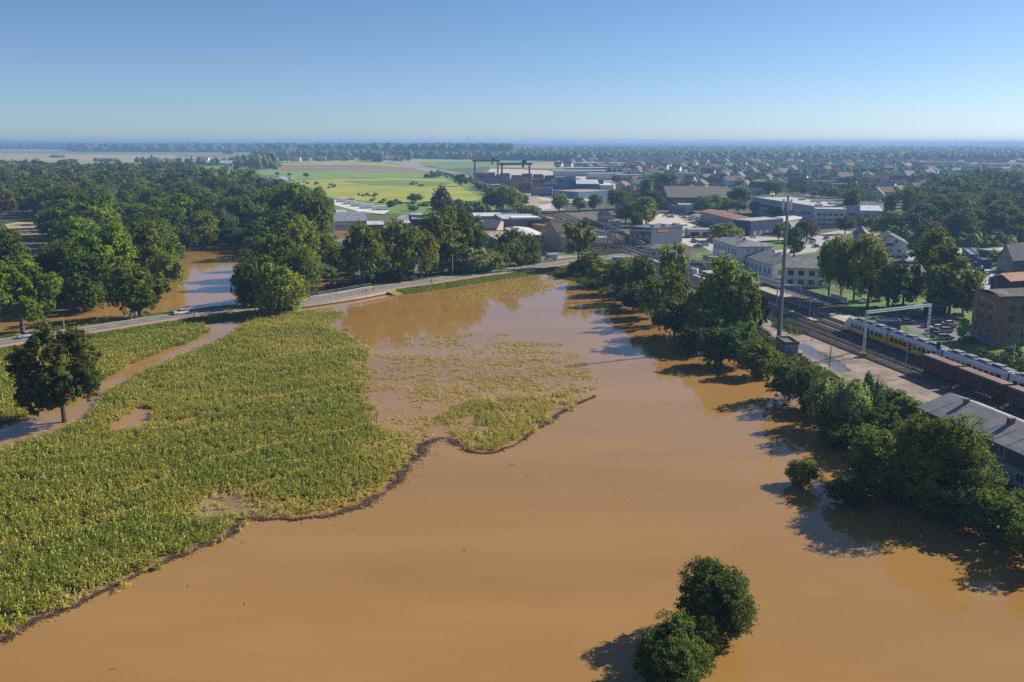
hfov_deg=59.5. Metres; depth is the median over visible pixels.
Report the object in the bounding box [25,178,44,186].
broadleaf tree
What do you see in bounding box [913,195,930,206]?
broadleaf tree
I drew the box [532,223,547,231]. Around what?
box trailer
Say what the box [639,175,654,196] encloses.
poplar tree
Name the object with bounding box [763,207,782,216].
broadleaf tree
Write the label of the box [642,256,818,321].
island platform
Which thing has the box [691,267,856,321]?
station platform
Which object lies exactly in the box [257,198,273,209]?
broadleaf tree
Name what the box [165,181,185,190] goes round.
broadleaf tree
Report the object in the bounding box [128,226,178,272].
willow tree
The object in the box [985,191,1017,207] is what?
broadleaf tree
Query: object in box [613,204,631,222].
broadleaf tree
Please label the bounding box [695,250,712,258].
square grass
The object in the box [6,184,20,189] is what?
broadleaf tree
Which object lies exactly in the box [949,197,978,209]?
broadleaf tree
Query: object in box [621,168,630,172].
house
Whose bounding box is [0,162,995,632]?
ground
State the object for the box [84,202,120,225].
broadleaf tree
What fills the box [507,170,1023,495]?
town ground
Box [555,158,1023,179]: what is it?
town trees
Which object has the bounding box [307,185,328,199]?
willow tree
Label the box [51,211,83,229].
broadleaf tree
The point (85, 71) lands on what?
sky
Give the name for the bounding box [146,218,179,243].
broadleaf tree
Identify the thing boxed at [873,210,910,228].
broadleaf tree
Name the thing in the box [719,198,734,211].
broadleaf tree
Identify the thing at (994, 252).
bush
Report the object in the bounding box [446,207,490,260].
broadleaf tree
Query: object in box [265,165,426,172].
ploughed field
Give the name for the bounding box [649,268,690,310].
broadleaf tree
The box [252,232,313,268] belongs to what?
willow tree
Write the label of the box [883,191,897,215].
poplar tree
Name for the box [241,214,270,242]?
broadleaf tree
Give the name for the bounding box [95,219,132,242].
broadleaf tree
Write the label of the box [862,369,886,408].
willow tree
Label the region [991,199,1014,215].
broadleaf tree
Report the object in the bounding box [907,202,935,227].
broadleaf tree
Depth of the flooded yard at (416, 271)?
357.39 m
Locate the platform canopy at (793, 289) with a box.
[736,267,849,313]
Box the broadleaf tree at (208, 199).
[195,193,222,211]
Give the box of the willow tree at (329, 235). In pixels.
[324,232,339,242]
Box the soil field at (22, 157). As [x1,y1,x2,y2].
[0,154,184,161]
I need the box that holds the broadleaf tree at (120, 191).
[115,188,139,203]
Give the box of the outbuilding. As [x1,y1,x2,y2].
[479,219,504,229]
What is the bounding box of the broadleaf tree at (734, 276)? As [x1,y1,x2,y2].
[697,250,761,320]
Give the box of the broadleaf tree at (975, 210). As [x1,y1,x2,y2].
[973,204,1010,234]
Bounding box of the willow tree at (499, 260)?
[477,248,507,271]
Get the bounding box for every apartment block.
[612,156,631,161]
[632,156,644,160]
[645,156,666,160]
[667,156,682,162]
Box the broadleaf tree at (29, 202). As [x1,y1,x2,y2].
[15,184,47,217]
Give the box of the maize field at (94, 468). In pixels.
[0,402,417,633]
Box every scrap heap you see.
[550,218,567,222]
[592,242,623,249]
[597,232,628,240]
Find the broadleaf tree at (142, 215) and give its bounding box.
[120,211,165,226]
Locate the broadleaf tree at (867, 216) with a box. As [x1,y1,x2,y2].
[855,213,872,220]
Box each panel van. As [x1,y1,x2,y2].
[543,254,556,259]
[610,256,621,261]
[687,268,698,273]
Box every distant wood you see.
[0,142,516,151]
[251,144,1023,152]
[253,148,1023,161]
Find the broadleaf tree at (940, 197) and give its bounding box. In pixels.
[924,193,946,204]
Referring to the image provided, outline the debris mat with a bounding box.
[0,405,576,641]
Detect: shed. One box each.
[409,213,431,224]
[472,212,500,222]
[505,226,542,243]
[520,202,551,209]
[552,189,610,198]
[607,219,620,225]
[669,204,683,213]
[990,272,1023,288]
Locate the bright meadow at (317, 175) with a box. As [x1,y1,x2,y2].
[206,168,441,178]
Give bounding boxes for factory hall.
[752,196,860,223]
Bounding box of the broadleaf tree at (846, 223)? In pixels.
[833,214,856,233]
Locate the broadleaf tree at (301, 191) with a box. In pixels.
[298,185,310,193]
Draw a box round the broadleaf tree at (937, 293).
[925,280,953,303]
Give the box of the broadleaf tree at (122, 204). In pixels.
[114,199,130,216]
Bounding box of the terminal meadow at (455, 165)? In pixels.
[418,160,553,168]
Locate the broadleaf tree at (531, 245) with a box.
[514,231,543,261]
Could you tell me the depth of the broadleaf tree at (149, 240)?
331.24 m
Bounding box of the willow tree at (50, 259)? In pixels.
[27,240,73,298]
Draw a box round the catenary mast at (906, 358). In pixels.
[904,344,920,377]
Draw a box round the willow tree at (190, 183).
[184,180,198,187]
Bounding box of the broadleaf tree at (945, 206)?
[935,198,966,226]
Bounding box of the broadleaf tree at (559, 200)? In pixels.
[551,192,570,212]
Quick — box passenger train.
[844,317,1023,386]
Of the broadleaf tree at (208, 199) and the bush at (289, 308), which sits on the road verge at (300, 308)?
the bush at (289, 308)
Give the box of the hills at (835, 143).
[0,141,979,144]
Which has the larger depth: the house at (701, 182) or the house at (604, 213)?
the house at (701, 182)
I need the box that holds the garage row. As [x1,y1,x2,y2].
[481,230,505,244]
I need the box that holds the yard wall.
[583,216,645,247]
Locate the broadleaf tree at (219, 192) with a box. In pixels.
[210,185,227,202]
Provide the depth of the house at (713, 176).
1072.69 m
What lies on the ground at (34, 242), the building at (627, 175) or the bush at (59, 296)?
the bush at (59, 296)
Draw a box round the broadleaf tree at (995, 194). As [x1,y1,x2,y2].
[980,190,1008,207]
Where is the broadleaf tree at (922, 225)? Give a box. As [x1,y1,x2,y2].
[912,219,946,235]
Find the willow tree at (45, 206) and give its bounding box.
[37,198,54,210]
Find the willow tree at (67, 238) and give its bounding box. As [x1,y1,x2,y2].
[44,231,102,289]
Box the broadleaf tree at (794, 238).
[782,227,806,256]
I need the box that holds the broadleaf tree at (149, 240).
[129,217,171,275]
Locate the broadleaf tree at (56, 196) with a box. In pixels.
[48,186,89,208]
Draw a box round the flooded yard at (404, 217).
[385,213,468,229]
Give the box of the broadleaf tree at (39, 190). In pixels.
[17,187,46,214]
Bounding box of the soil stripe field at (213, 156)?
[175,155,312,157]
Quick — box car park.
[888,309,970,341]
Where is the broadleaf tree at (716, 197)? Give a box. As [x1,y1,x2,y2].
[707,194,722,208]
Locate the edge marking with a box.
[3,254,621,339]
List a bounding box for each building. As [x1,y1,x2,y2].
[553,170,606,175]
[565,167,607,169]
[573,162,624,165]
[586,172,625,179]
[597,165,622,169]
[599,182,613,189]
[614,174,643,181]
[629,223,682,244]
[675,172,698,180]
[677,203,692,213]
[700,209,750,224]
[702,254,721,268]
[712,234,774,268]
[733,216,783,235]
[744,250,787,278]
[784,257,827,287]
[788,178,810,188]
[809,180,837,184]
[814,207,845,227]
[830,183,847,186]
[916,393,1023,489]
[917,161,964,166]
[970,287,1023,346]
[978,163,1023,166]
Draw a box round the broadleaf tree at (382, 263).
[364,227,395,279]
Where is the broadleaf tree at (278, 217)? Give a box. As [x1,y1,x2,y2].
[265,210,296,233]
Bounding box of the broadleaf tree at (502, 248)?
[486,241,510,263]
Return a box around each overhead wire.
[526,203,1023,387]
[540,205,1023,374]
[540,207,1022,380]
[550,206,1009,361]
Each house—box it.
[223,161,232,165]
[293,157,300,160]
[316,156,326,160]
[540,222,592,251]
[554,162,562,165]
[566,162,573,166]
[587,157,598,161]
[597,209,614,223]
[615,180,630,189]
[615,200,628,217]
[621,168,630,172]
[629,179,643,186]
[634,165,642,171]
[646,168,657,173]
[652,185,667,191]
[654,160,665,164]
[656,163,669,169]
[671,178,684,185]
[673,165,681,170]
[683,174,696,184]
[693,179,708,185]
[699,173,710,178]
[700,158,708,162]
[704,168,716,174]
[704,177,720,185]
[707,175,720,177]
[719,170,733,174]
[720,175,744,185]
[735,160,746,164]
[735,171,745,176]
[739,179,749,189]
[745,169,754,176]
[748,181,773,194]
[760,169,773,176]
[761,173,773,178]
[772,169,781,173]
[778,167,788,173]
[787,173,808,181]
[811,171,821,177]
[811,174,819,179]
[816,164,826,169]
[817,170,828,175]
[821,165,831,169]
[834,173,853,177]
[841,177,857,182]
[843,162,853,168]
[853,168,869,173]
[853,225,868,241]
[862,171,871,176]
[864,183,879,189]
[868,174,889,180]
[869,186,884,199]
[872,229,908,255]
[878,186,894,196]
[880,167,892,171]
[880,180,897,186]
[889,176,902,180]
[892,179,906,183]
[893,185,905,191]
[900,170,915,175]
[901,177,913,182]
[906,176,920,182]
[922,169,933,174]
[926,174,936,180]
[949,167,960,172]
[967,162,978,166]
[996,243,1023,271]
[1002,168,1015,171]
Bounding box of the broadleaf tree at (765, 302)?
[754,293,771,335]
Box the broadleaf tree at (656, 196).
[641,189,664,208]
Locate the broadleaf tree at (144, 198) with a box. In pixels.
[137,188,163,205]
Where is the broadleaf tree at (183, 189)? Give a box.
[168,186,192,196]
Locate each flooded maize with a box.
[366,277,597,439]
[438,387,587,449]
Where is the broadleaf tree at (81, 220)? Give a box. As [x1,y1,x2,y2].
[61,218,97,231]
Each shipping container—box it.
[510,180,521,182]
[519,185,530,187]
[519,190,530,192]
[532,180,543,182]
[533,175,543,177]
[539,188,551,190]
[539,191,551,193]
[539,194,551,196]
[553,185,565,187]
[557,180,567,182]
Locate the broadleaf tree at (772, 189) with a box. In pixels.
[762,180,786,196]
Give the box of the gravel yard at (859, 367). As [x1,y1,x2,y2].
[755,315,1023,416]
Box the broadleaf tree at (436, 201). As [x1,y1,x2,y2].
[429,185,452,212]
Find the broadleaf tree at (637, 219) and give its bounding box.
[629,211,643,225]
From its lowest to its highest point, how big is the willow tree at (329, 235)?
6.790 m
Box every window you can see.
[787,279,792,283]
[788,270,793,275]
[797,279,803,284]
[798,270,804,275]
[808,280,813,284]
[809,271,814,275]
[994,463,1002,474]
[997,445,1004,458]
[1014,472,1023,485]
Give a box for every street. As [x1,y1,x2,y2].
[789,230,851,255]
[906,256,917,261]
[957,248,994,289]
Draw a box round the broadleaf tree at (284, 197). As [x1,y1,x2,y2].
[264,178,304,220]
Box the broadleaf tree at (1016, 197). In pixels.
[1013,192,1023,206]
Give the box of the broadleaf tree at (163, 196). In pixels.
[155,192,172,204]
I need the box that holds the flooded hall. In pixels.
[330,211,367,229]
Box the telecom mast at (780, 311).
[777,191,792,335]
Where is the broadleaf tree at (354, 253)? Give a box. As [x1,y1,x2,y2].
[338,217,384,286]
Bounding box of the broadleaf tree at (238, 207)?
[226,195,255,229]
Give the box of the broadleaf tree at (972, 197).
[954,193,981,208]
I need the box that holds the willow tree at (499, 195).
[490,184,511,210]
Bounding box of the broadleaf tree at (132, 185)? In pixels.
[120,181,145,194]
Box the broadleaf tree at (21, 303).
[0,253,63,333]
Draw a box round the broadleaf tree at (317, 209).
[285,189,335,234]
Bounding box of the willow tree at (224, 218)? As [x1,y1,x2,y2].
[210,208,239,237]
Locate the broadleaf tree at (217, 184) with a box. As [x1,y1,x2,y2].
[209,177,227,189]
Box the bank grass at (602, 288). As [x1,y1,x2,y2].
[324,266,1018,495]
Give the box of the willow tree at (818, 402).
[807,377,839,421]
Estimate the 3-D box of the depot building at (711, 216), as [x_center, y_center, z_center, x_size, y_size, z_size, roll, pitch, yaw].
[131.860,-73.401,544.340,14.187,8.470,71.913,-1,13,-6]
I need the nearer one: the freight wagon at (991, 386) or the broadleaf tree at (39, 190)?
the freight wagon at (991, 386)
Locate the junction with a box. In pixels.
[541,253,639,260]
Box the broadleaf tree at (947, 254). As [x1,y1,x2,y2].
[909,222,964,295]
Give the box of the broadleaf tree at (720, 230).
[707,223,744,237]
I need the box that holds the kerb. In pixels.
[5,255,636,344]
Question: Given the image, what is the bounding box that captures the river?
[0,245,365,335]
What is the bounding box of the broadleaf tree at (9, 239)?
[0,227,32,275]
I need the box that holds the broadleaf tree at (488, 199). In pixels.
[481,192,498,206]
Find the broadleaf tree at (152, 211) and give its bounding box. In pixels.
[143,206,162,215]
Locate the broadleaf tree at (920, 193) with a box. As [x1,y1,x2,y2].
[913,191,925,209]
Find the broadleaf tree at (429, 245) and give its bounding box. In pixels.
[410,229,439,277]
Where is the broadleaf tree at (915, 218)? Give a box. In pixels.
[908,207,947,233]
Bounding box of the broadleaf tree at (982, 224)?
[946,213,987,233]
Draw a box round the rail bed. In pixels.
[549,211,1014,412]
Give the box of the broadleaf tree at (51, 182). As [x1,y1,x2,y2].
[41,178,59,187]
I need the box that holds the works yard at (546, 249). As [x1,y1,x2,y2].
[482,223,558,260]
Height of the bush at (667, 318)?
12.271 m
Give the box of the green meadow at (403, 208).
[200,165,507,213]
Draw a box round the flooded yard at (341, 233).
[322,226,406,241]
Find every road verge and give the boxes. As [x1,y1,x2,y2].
[5,304,303,349]
[377,254,614,294]
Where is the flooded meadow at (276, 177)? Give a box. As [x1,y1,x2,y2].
[260,175,293,180]
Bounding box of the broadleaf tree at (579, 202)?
[571,197,587,210]
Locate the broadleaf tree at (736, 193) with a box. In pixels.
[726,186,754,203]
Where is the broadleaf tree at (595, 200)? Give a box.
[588,194,603,209]
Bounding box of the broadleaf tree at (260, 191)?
[253,188,265,197]
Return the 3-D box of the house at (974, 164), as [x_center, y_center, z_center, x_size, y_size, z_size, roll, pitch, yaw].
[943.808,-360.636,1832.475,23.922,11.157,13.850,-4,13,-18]
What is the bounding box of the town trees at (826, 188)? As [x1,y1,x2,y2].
[611,172,1001,201]
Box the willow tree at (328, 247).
[305,232,341,269]
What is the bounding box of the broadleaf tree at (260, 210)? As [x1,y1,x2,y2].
[245,204,270,239]
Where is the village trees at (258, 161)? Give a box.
[134,148,412,169]
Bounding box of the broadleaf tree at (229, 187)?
[214,178,239,197]
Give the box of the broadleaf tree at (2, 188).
[0,185,17,214]
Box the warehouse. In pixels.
[778,216,805,227]
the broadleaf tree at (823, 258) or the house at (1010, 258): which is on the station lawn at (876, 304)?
the broadleaf tree at (823, 258)
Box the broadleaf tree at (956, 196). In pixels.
[952,192,981,201]
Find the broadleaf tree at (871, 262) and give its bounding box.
[848,228,890,308]
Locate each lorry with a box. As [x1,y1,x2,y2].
[336,198,348,201]
[343,200,356,203]
[351,202,364,205]
[359,204,373,208]
[372,205,386,209]
[687,214,699,220]
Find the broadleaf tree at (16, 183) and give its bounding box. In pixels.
[6,179,27,187]
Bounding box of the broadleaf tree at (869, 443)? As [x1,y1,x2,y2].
[846,420,897,484]
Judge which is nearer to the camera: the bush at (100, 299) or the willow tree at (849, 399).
the willow tree at (849, 399)
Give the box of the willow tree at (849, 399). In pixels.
[824,374,875,429]
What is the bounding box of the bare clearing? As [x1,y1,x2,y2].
[4,222,39,236]
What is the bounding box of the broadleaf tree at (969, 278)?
[924,256,983,313]
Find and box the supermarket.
[860,205,884,219]
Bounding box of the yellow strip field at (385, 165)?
[281,163,410,167]
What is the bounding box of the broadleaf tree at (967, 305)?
[948,279,982,313]
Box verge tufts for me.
[0,253,644,355]
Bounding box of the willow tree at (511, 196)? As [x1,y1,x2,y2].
[501,187,523,210]
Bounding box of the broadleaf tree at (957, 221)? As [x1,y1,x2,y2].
[944,207,980,234]
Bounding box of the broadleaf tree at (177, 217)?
[157,205,190,235]
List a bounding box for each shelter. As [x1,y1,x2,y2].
[875,318,901,329]
[923,302,947,315]
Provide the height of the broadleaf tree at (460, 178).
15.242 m
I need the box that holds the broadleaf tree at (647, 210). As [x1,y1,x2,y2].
[631,196,658,223]
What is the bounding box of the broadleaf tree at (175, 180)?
[161,177,179,186]
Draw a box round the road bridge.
[298,283,396,306]
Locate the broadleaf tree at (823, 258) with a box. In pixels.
[817,234,843,296]
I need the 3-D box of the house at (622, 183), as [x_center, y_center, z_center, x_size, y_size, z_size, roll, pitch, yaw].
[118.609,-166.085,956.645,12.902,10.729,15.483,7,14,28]
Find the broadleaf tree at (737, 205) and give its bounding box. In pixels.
[731,200,747,212]
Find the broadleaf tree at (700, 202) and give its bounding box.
[691,195,714,210]
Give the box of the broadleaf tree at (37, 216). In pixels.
[33,208,65,237]
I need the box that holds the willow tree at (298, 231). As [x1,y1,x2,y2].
[260,212,322,266]
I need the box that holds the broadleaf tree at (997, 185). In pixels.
[985,184,1007,195]
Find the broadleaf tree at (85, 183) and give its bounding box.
[75,179,97,192]
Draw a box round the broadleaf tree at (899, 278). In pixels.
[864,260,919,307]
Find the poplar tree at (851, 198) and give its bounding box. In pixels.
[842,186,860,205]
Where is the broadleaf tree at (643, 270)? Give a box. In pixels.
[622,255,657,293]
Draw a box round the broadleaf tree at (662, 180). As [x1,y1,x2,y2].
[651,171,677,187]
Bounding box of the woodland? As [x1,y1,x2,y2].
[0,158,1023,197]
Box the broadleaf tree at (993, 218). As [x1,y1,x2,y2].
[975,205,1011,235]
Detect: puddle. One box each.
[107,407,153,434]
[798,343,850,372]
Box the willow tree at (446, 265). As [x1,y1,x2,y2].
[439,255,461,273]
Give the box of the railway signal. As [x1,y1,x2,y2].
[936,342,940,355]
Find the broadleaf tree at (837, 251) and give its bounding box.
[826,233,853,295]
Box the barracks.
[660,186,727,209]
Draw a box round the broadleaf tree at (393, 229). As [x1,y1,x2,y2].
[377,214,413,271]
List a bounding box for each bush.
[54,289,78,304]
[78,290,107,302]
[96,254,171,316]
[102,285,113,294]
[151,276,170,290]
[168,255,184,280]
[172,243,185,258]
[176,229,199,248]
[190,225,217,246]
[210,228,224,244]
[220,227,237,244]
[229,252,274,307]
[229,274,256,302]
[232,229,246,243]
[237,247,261,262]
[240,235,263,255]
[263,304,285,314]
[282,299,299,311]
[319,265,339,281]
[326,256,344,271]
[339,260,359,274]
[364,272,380,284]
[384,268,405,281]
[386,200,396,206]
[403,274,417,280]
[407,205,419,210]
[419,259,441,276]
[448,261,472,274]
[451,202,460,209]
[508,250,532,265]
[517,204,542,216]
[526,252,542,264]
[566,261,583,273]
[574,250,602,274]
[586,255,614,285]
[616,280,645,312]
[629,609,716,681]
[651,292,689,337]
[670,554,761,649]
[675,323,710,353]
[679,600,723,660]
[696,325,744,365]
[722,321,753,368]
[736,319,760,343]
[736,336,777,377]
[748,360,772,378]
[761,354,805,400]
[769,346,783,362]
[783,458,824,486]
[787,359,830,408]
[796,390,817,417]
[809,410,847,438]
[816,366,844,385]
[819,428,852,448]
[821,418,855,442]
[822,474,874,506]
[847,428,863,453]
[848,402,906,440]
[865,286,884,299]
[881,385,911,411]
[891,393,923,415]
[928,481,993,528]
[958,488,1023,539]
[972,347,989,357]
[978,270,986,288]
[983,482,1009,498]
[986,351,1016,367]
[988,248,999,264]
[995,502,1023,551]
[1000,344,1023,359]
[1004,519,1023,563]
[1007,356,1023,371]
[1008,487,1023,513]
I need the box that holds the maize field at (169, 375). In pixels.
[0,309,379,408]
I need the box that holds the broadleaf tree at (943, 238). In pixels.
[918,231,954,252]
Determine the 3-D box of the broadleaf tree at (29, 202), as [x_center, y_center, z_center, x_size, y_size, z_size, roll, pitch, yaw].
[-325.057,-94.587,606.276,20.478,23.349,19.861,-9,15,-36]
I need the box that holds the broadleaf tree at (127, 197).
[114,191,136,203]
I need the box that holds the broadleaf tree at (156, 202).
[148,196,169,207]
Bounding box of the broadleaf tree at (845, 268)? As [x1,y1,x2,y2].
[839,233,866,303]
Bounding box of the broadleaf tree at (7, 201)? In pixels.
[0,191,13,216]
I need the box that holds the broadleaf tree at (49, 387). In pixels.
[2,321,105,422]
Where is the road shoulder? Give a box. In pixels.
[0,254,620,339]
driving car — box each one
[16,330,33,338]
[173,308,189,314]
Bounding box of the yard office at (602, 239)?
[594,236,606,242]
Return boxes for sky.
[0,0,1023,142]
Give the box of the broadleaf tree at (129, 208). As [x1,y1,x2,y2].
[122,203,146,217]
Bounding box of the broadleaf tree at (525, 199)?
[518,194,529,203]
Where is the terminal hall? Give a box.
[575,179,598,188]
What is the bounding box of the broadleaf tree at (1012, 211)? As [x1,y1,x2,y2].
[1003,205,1022,225]
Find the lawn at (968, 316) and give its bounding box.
[841,299,1023,367]
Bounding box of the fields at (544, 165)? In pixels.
[0,149,709,168]
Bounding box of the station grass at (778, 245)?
[764,240,790,249]
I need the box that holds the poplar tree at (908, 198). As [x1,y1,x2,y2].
[901,183,915,214]
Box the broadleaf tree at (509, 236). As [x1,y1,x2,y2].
[494,225,525,266]
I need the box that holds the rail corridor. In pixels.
[387,162,566,210]
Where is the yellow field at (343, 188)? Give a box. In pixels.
[294,178,481,201]
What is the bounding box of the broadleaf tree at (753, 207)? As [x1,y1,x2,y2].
[746,201,758,213]
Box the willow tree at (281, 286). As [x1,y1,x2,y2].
[250,260,312,315]
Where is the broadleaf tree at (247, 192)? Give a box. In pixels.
[231,184,258,200]
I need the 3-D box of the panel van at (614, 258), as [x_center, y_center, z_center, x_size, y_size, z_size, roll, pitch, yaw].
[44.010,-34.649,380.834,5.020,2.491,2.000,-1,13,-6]
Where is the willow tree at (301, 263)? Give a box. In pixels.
[276,244,323,297]
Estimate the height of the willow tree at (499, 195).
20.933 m
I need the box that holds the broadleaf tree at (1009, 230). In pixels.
[1004,224,1023,240]
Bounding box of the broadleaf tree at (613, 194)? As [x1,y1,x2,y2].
[606,188,629,208]
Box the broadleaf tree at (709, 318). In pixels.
[684,305,726,339]
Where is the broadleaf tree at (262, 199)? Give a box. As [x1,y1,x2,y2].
[249,188,278,205]
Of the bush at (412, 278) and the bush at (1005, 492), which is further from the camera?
the bush at (412, 278)
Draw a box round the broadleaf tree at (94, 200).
[74,192,122,221]
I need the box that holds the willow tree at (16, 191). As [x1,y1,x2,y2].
[11,187,19,207]
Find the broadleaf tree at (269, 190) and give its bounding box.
[255,185,281,197]
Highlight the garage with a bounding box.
[366,221,383,229]
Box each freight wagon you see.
[920,353,965,382]
[955,367,1014,401]
[1005,385,1023,409]
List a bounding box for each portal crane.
[472,157,499,178]
[499,160,531,186]
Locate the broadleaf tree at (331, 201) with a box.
[316,192,335,211]
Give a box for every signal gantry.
[559,217,607,230]
[595,230,651,242]
[688,261,740,279]
[776,284,801,305]
[859,303,931,357]
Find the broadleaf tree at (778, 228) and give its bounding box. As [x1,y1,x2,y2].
[771,223,784,240]
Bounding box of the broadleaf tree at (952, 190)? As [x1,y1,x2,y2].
[941,186,957,195]
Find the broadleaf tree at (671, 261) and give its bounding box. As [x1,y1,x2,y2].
[657,242,690,276]
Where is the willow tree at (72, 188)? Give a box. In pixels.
[45,182,74,195]
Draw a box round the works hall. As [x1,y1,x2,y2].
[494,213,555,229]
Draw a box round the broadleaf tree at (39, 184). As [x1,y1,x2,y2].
[33,181,53,190]
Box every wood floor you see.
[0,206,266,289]
[250,153,710,161]
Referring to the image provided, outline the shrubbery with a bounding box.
[50,148,1019,247]
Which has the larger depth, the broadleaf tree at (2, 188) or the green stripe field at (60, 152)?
the green stripe field at (60, 152)
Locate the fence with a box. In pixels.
[830,293,846,301]
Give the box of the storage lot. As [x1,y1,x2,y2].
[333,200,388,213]
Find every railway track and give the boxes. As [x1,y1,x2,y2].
[524,211,1023,419]
[534,212,920,365]
[534,214,1023,415]
[541,211,920,359]
[545,211,844,324]
[551,211,701,266]
[557,211,696,261]
[592,249,663,279]
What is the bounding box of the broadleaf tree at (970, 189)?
[957,184,977,193]
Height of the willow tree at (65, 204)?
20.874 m
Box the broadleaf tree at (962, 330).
[955,317,970,342]
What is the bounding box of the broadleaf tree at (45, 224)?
[35,204,66,236]
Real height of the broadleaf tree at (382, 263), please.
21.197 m
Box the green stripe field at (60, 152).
[0,151,250,153]
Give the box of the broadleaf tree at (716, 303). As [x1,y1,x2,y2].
[696,265,729,326]
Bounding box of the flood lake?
[0,266,1023,681]
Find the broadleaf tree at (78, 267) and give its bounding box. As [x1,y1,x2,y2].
[57,245,109,311]
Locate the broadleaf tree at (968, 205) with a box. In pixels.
[946,203,973,215]
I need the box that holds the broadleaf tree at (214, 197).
[191,187,216,203]
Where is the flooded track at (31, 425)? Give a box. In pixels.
[0,320,244,450]
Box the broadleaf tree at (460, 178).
[453,174,469,185]
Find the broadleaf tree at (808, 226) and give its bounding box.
[796,219,819,241]
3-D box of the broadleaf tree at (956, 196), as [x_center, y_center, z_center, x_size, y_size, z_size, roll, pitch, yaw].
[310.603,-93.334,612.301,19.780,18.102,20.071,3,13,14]
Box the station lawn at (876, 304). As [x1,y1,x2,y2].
[810,290,903,316]
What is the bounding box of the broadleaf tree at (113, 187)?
[96,183,118,193]
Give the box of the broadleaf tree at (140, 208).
[129,202,154,217]
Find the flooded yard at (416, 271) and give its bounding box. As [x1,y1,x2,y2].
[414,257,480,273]
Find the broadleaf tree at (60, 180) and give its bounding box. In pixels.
[47,177,68,185]
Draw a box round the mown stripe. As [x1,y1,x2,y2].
[346,180,449,185]
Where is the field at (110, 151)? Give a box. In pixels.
[0,148,209,151]
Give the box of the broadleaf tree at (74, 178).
[70,174,88,185]
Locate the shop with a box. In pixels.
[978,246,1003,256]
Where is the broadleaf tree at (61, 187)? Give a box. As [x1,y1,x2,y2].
[48,184,71,199]
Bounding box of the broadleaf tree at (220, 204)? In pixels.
[213,195,238,220]
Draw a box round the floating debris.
[0,395,596,645]
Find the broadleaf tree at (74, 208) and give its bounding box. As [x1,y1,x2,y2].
[65,202,93,216]
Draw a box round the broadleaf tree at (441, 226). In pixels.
[412,205,467,273]
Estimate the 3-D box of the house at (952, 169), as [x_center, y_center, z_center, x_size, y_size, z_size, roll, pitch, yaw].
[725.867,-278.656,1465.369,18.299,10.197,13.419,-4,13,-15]
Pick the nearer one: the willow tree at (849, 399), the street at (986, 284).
the willow tree at (849, 399)
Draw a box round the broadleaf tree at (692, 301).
[680,290,706,323]
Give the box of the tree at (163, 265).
[147,251,185,289]
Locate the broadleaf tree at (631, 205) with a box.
[624,201,642,218]
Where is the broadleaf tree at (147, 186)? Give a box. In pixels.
[137,181,155,189]
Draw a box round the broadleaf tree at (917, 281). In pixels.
[898,270,926,305]
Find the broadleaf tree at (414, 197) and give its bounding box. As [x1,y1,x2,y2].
[406,193,424,200]
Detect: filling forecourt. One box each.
[643,214,698,229]
[680,234,729,246]
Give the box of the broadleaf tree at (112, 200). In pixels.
[84,193,120,216]
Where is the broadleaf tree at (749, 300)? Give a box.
[720,282,761,330]
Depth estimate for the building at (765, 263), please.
344.55 m
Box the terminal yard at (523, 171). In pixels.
[485,168,615,202]
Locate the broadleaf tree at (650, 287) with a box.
[636,276,667,313]
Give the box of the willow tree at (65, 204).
[59,198,75,212]
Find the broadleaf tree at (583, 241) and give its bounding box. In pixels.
[562,217,598,267]
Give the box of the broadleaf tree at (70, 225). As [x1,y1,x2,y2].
[45,216,99,245]
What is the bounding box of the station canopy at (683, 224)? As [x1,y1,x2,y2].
[647,223,686,232]
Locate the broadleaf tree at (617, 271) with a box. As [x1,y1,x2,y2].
[604,258,632,289]
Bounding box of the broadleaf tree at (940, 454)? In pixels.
[880,409,1009,509]
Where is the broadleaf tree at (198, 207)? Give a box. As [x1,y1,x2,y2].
[185,201,212,222]
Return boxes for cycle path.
[0,255,637,346]
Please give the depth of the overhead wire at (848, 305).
226.87 m
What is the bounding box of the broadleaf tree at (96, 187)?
[85,183,112,193]
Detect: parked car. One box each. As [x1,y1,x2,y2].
[858,298,871,303]
[887,303,902,308]
[901,318,915,324]
[909,313,925,318]
[919,322,937,327]
[925,328,943,332]
[926,316,945,321]
[927,324,944,327]
[929,331,948,335]
[934,333,954,339]
[936,326,953,332]
[939,314,953,318]
[941,320,958,325]
[941,323,955,328]
[950,318,965,321]
[951,312,964,317]
[958,335,977,342]
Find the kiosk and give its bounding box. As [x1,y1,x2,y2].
[684,224,717,237]
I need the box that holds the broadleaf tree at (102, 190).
[86,185,112,197]
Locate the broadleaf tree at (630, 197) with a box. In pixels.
[619,190,632,202]
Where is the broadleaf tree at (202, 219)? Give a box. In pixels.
[186,211,219,231]
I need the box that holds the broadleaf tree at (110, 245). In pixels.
[62,221,139,299]
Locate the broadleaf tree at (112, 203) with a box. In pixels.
[92,191,124,215]
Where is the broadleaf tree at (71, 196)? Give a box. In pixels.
[54,192,90,209]
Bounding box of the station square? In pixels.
[702,236,808,252]
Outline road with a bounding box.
[0,254,634,344]
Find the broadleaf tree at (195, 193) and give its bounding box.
[185,186,213,206]
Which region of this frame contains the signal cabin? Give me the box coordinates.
[644,243,663,258]
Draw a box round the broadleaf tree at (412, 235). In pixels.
[392,224,424,278]
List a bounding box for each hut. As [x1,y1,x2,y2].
[399,220,410,227]
[541,217,554,222]
[776,336,799,354]
[962,247,978,261]
[976,257,992,268]
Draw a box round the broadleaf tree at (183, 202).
[162,192,194,224]
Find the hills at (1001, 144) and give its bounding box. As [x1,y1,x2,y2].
[22,141,1023,146]

